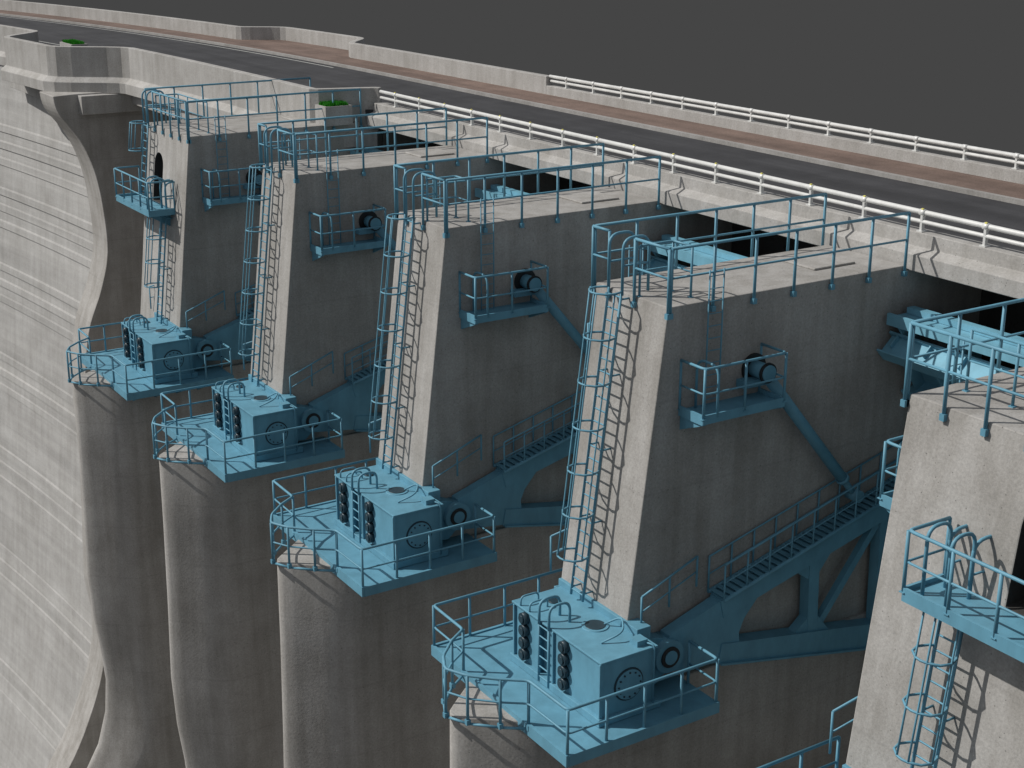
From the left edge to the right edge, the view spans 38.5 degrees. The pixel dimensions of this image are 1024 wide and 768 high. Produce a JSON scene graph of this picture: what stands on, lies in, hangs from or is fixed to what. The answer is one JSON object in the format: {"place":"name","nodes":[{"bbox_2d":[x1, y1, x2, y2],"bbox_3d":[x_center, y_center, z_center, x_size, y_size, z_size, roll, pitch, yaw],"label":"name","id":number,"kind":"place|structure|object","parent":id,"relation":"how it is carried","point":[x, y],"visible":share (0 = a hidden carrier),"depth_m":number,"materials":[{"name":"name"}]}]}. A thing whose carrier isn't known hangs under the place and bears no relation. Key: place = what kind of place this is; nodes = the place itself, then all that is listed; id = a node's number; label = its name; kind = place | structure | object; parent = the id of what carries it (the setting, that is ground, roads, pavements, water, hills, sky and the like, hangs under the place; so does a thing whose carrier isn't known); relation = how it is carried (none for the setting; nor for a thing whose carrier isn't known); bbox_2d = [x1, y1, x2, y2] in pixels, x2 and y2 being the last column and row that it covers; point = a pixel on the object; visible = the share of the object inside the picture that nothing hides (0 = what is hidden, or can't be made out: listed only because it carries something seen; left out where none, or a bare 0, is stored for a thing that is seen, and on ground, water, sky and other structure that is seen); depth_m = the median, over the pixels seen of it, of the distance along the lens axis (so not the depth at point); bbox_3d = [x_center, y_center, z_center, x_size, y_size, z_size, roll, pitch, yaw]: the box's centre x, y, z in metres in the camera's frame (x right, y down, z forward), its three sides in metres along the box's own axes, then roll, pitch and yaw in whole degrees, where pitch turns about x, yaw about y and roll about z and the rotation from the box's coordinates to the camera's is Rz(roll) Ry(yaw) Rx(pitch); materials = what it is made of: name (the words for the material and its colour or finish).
{"place":"outdoors","nodes":[
{"label":"outdoors","id":0,"kind":"place"},
{"bbox_2d":[0,65,92,767],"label":"dam downstream face","id":1,"kind":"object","parent":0,"point":[46,241],"visible":0.81,"depth_m":92.63},
{"bbox_2d":[40,91,174,767],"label":"end training wall","id":2,"kind":"structure","parent":1,"relation":"attached to","point":[113,286],"depth_m":81.16,"materials":[{"name":"concrete"}]},
{"bbox_2d":[0,24,382,147],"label":"parapet wall","id":3,"kind":"structure","parent":1,"relation":"on","point":[27,59],"depth_m":74.83,"materials":[{"name":"concrete"}]},
{"bbox_2d":[73,113,424,767],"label":"spillway pier","id":4,"kind":"structure","parent":0,"point":[122,504],"depth_m":59.94,"materials":[{"name":"grey concrete"}]},
{"bbox_2d":[159,145,555,767],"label":"spillway pier","id":5,"kind":"structure","parent":0,"point":[223,612],"depth_m":51.72,"materials":[{"name":"grey concrete"}]},
{"bbox_2d":[277,187,731,767],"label":"spillway pier","id":6,"kind":"structure","parent":0,"point":[361,677],"depth_m":43.64,"materials":[{"name":"grey concrete"}]},
{"bbox_2d":[0,15,1023,250],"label":"crest road","id":7,"kind":"structure","parent":0,"point":[981,209],"depth_m":54.02,"materials":[{"name":"grey asphalt"}]},
{"bbox_2d":[60,39,87,45],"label":"grass planter","id":8,"kind":"object","parent":7,"relation":"on","point":[69,42],"visible":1,"depth_m":80.86,"materials":[{"name":"concrete"}]},
{"bbox_2d":[0,13,1023,205],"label":"road kerb","id":9,"kind":"structure","parent":7,"relation":"on","point":[983,194],"depth_m":56.01,"materials":[{"name":"concrete"}]},
{"bbox_2d":[0,10,1023,198],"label":"footway","id":10,"kind":"structure","parent":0,"point":[954,178],"depth_m":58.22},
{"bbox_2d":[0,0,552,93],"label":"upstream parapet","id":11,"kind":"structure","parent":10,"relation":"on","point":[356,47],"depth_m":86.42,"materials":[{"name":"concrete"}]},
{"bbox_2d":[546,85,1023,184],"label":"upstream parapet","id":12,"kind":"structure","parent":10,"relation":"on","point":[969,166],"depth_m":51.39,"materials":[{"name":"concrete"}]},
{"bbox_2d":[549,75,1023,169],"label":"crash barrier rail","id":13,"kind":"object","parent":12,"relation":"on","point":[1016,162],"visible":1,"depth_m":51.46,"materials":[{"name":"white metal"}]},
{"bbox_2d":[14,0,1023,168],"label":"sky","id":14,"kind":"structure","parent":0,"point":[952,71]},
{"bbox_2d":[450,245,981,767],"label":"spillway pier","id":15,"kind":"structure","parent":0,"point":[672,497],"depth_m":35.84,"materials":[{"name":"grey concrete"}]},
{"bbox_2d":[846,367,1023,767],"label":"spillway pier","id":16,"kind":"structure","parent":0,"point":[958,468],"depth_m":26.69,"materials":[{"name":"grey concrete"}]},
{"bbox_3d":[-2.543,31.219,46.465,28.500,49.000,96.000,-11,21,-31],"label":"spillway","id":17,"kind":"object","parent":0,"visible":0},
{"bbox_2d":[10,82,201,119],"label":"crest bracket slab","id":18,"kind":"structure","parent":17,"relation":"attached to","point":[92,104],"depth_m":77.77,"materials":[{"name":"concrete"}]},
{"bbox_2d":[113,89,175,323],"bbox_3d":[-14.736,-7.339,60.223,2.248,9.090,4.160,-11,21,-31],"label":"access ladder","id":19,"kind":"object","parent":17,"relation":"attached to","point":[145,204],"visible":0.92,"depth_m":59.54,"materials":[{"name":"blue metal"}]},
{"bbox_2d":[66,321,233,400],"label":"trunnion platform","id":20,"kind":"structure","parent":17,"relation":"on","point":[126,381],"depth_m":58.33,"materials":[{"name":"blue metal"}]},
{"bbox_2d":[121,285,225,383],"bbox_3d":[-13.856,-2.356,59.959,3.558,3.178,4.502,-11,21,-31],"label":"gate trunnion anchorage","id":21,"kind":"object","parent":20,"relation":"on","point":[146,339],"visible":0.91,"depth_m":58.66,"materials":[{"name":"blue metal"}]},
{"bbox_2d":[170,101,181,119],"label":"side balcony","id":22,"kind":"structure","parent":17,"relation":"attached to","point":[174,112],"depth_m":61.41,"materials":[{"name":"blue metal"}]},
{"bbox_2d":[200,115,261,211],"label":"side balcony","id":23,"kind":"structure","parent":17,"relation":"attached to","point":[211,202],"depth_m":57.71,"materials":[{"name":"blue metal"}]},
{"bbox_2d":[151,377,344,482],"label":"trunnion platform","id":24,"kind":"structure","parent":17,"relation":"on","point":[224,460],"depth_m":50.40,"materials":[{"name":"blue metal"}]},
{"bbox_2d":[211,341,333,461],"bbox_3d":[-8.491,0.277,51.941,3.558,3.178,4.502,-11,21,-31],"label":"gate trunnion anchorage","id":25,"kind":"object","parent":24,"relation":"on","point":[246,408],"visible":0.91,"depth_m":50.67,"materials":[{"name":"blue metal"}]},
{"bbox_2d":[243,169,261,188],"bbox_3d":[-8.940,-6.723,60.031,3.990,4.390,0.600,-11,21,-31],"label":"hydraulic cylinder","id":26,"kind":"object","parent":17,"relation":"attached to","point":[258,177],"visible":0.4,"depth_m":58.66,"materials":[{"name":"blue metal"}]},
{"bbox_2d":[144,77,362,143],"bbox_3d":[-10.716,-11.396,60.613,7.620,1.648,4.930,-11,21,-31],"label":"deck guard railing","id":27,"kind":"object","parent":17,"relation":"on","point":[176,103],"visible":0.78,"depth_m":59.10,"materials":[{"name":"blue metal"}]},
{"bbox_2d":[238,126,292,385],"bbox_3d":[-8.623,-4.375,51.037,2.286,8.990,0.853,-11,21,-31],"label":"caged ladder","id":28,"kind":"object","parent":17,"relation":"attached to","point":[262,231],"visible":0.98,"depth_m":50.72,"materials":[{"name":"blue metal"}]},
{"bbox_2d":[203,147,383,360],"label":"radial gate","id":29,"kind":"structure","parent":17,"relation":"attached to","point":[227,334],"depth_m":59.85,"materials":[{"name":"blue metal"}]},
{"bbox_2d":[288,138,300,160],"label":"side balcony","id":30,"kind":"structure","parent":17,"relation":"attached to","point":[289,150],"depth_m":51.90,"materials":[{"name":"blue metal"}]},
{"bbox_2d":[315,100,352,126],"bbox_3d":[-7.311,-11.150,60.166,1.200,0.960,1.000,-11,21,-31],"label":"grass planter","id":31,"kind":"object","parent":17,"relation":"on","point":[336,108],"visible":1,"depth_m":59.83,"materials":[{"name":"concrete"}]},
{"bbox_2d":[308,149,387,260],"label":"side balcony","id":32,"kind":"structure","parent":17,"relation":"attached to","point":[375,243],"depth_m":49.82,"materials":[{"name":"blue metal"}]},
{"bbox_2d":[257,107,488,182],"bbox_3d":[-4.842,-8.513,51.833,7.620,1.648,3.030,-11,21,-31],"label":"deck guard railing","id":33,"kind":"object","parent":17,"relation":"on","point":[295,150],"visible":0.88,"depth_m":51.04,"materials":[{"name":"blue metal"}]},
{"bbox_2d":[355,211,395,252],"bbox_3d":[-3.576,-4.089,52.013,3.990,4.390,0.600,-11,21,-31],"label":"hydraulic cylinder","id":34,"kind":"object","parent":17,"relation":"attached to","point":[369,219],"visible":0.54,"depth_m":50.70,"materials":[{"name":"blue metal"}]},
{"bbox_2d":[270,457,496,596],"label":"trunnion platform","id":35,"kind":"structure","parent":17,"relation":"on","point":[358,568],"depth_m":42.44,"materials":[{"name":"blue metal"}]},
{"bbox_2d":[334,418,481,568],"bbox_3d":[-3.127,2.910,43.922,3.558,3.178,4.502,-11,21,-31],"label":"gate trunnion anchorage","id":36,"kind":"object","parent":35,"relation":"on","point":[376,504],"visible":0.86,"depth_m":42.72,"materials":[{"name":"blue metal"}]},
{"bbox_2d":[368,168,437,473],"bbox_3d":[-3.259,-1.742,43.019,2.286,8.990,0.853,-11,21,-31],"label":"caged ladder","id":37,"kind":"object","parent":17,"relation":"attached to","point":[397,314],"visible":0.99,"depth_m":42.75,"materials":[{"name":"blue metal"}]},
{"bbox_2d":[308,184,531,431],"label":"radial gate","id":38,"kind":"structure","parent":17,"relation":"on","point":[349,402],"depth_m":51.99,"materials":[{"name":"blue metal"}]},
{"bbox_2d":[428,181,440,207],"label":"side balcony","id":39,"kind":"structure","parent":17,"relation":"attached to","point":[439,185],"depth_m":43.89,"materials":[{"name":"blue metal"}]},
{"bbox_2d":[458,197,549,328],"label":"side balcony","id":40,"kind":"structure","parent":17,"relation":"attached to","point":[531,307],"depth_m":41.83,"materials":[{"name":"blue metal"}]},
{"bbox_2d":[393,143,660,237],"bbox_3d":[0.522,-5.880,43.815,7.620,1.648,3.030,-11,21,-31],"label":"deck guard railing","id":41,"kind":"object","parent":17,"relation":"on","point":[455,179],"visible":0.84,"depth_m":43.02,"materials":[{"name":"blue metal"}]},
{"bbox_2d":[510,268,586,354],"bbox_3d":[1.788,-1.456,43.995,3.990,4.390,0.600,-11,21,-31],"label":"hydraulic cylinder","id":42,"kind":"object","parent":17,"relation":"attached to","point":[527,280],"visible":0.58,"depth_m":42.83,"materials":[{"name":"blue metal"}]},
{"bbox_2d":[431,568,719,767],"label":"trunnion platform","id":43,"kind":"structure","parent":17,"relation":"on","point":[561,731],"depth_m":34.51,"materials":[{"name":"blue metal"}]},
{"bbox_2d":[510,528,698,727],"bbox_3d":[2.237,5.544,35.904,3.558,3.178,4.502,-11,21,-31],"label":"gate trunnion anchorage","id":44,"kind":"object","parent":43,"relation":"on","point":[572,650],"visible":0.95,"depth_m":34.76,"materials":[{"name":"blue metal"}]},
{"bbox_2d":[452,234,748,529],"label":"radial gate","id":45,"kind":"structure","parent":17,"relation":"on","point":[498,492],"depth_m":44.17,"materials":[{"name":"blue metal"}]},
{"bbox_2d":[557,230,650,601],"bbox_3d":[2.105,0.891,35.001,2.286,8.990,0.853,-11,21,-31],"label":"caged ladder","id":46,"kind":"object","parent":17,"relation":"attached to","point":[596,386],"visible":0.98,"depth_m":34.74,"materials":[{"name":"blue metal"}]},
{"bbox_2d":[586,243,643,366],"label":"side balcony","id":47,"kind":"structure","parent":17,"relation":"attached to","point":[629,262],"depth_m":35.92,"materials":[{"name":"blue metal"}]},
{"bbox_2d":[366,102,1023,298],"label":"bridge parapet","id":48,"kind":"structure","parent":17,"relation":"on","point":[973,263],"depth_m":41.78,"materials":[{"name":"concrete"}]},
{"bbox_2d":[379,90,1023,247],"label":"crash barrier rail","id":49,"kind":"object","parent":48,"relation":"on","point":[987,227],"visible":0.97,"depth_m":42.16,"materials":[{"name":"white metal"}]},
{"bbox_2d":[425,141,1023,368],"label":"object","id":50,"kind":"object","parent":17,"relation":"attached to","point":[989,318],"depth_m":43.85,"materials":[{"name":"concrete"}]},
{"bbox_2d":[677,268,787,429],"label":"side balcony","id":51,"kind":"structure","parent":17,"relation":"attached to","point":[718,410],"depth_m":33.82,"materials":[{"name":"blue metal"}]},
{"bbox_2d":[589,193,910,319],"bbox_3d":[5.886,-3.247,35.797,7.620,1.648,3.030,-11,21,-31],"label":"deck guard railing","id":52,"kind":"object","parent":17,"relation":"on","point":[670,278],"visible":0.98,"depth_m":34.93,"materials":[{"name":"blue metal"}]},
{"bbox_2d":[757,735,840,767],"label":"trunnion platform","id":53,"kind":"structure","parent":17,"relation":"on","point":[803,751],"depth_m":30.82,"materials":[{"name":"blue metal"}]},
{"bbox_2d":[828,696,857,767],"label":"gate trunnion anchorage","id":54,"kind":"object","parent":53,"relation":"on","point":[832,731],"visible":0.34,"depth_m":29.16,"materials":[{"name":"blue metal"}]},
{"bbox_2d":[736,353,863,502],"bbox_3d":[7.153,1.177,35.977,3.990,4.390,0.600,-11,21,-31],"label":"hydraulic cylinder","id":55,"kind":"object","parent":17,"relation":"attached to","point":[760,370],"visible":0.89,"depth_m":35.43,"materials":[{"name":"blue metal"}]},
{"bbox_2d":[660,306,1023,670],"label":"radial gate","id":56,"kind":"structure","parent":17,"relation":"on","point":[712,623],"depth_m":36.79,"materials":[{"name":"blue metal"}]},
{"bbox_2d":[877,341,964,512],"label":"side balcony","id":57,"kind":"structure","parent":17,"relation":"attached to","point":[885,500],"depth_m":28.68,"materials":[{"name":"blue metal"}]},
{"bbox_2d":[893,516,1023,767],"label":"side balcony","id":58,"kind":"object","parent":17,"relation":"attached to","point":[942,597],"visible":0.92,"depth_m":25.84,"materials":[{"name":"blue metal"}]},
{"bbox_2d":[900,298,1023,436],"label":"deck guard railing","id":59,"kind":"object","parent":17,"relation":"on","point":[943,415],"visible":0.87,"depth_m":26.73,"materials":[{"name":"blue metal"}]}
]}

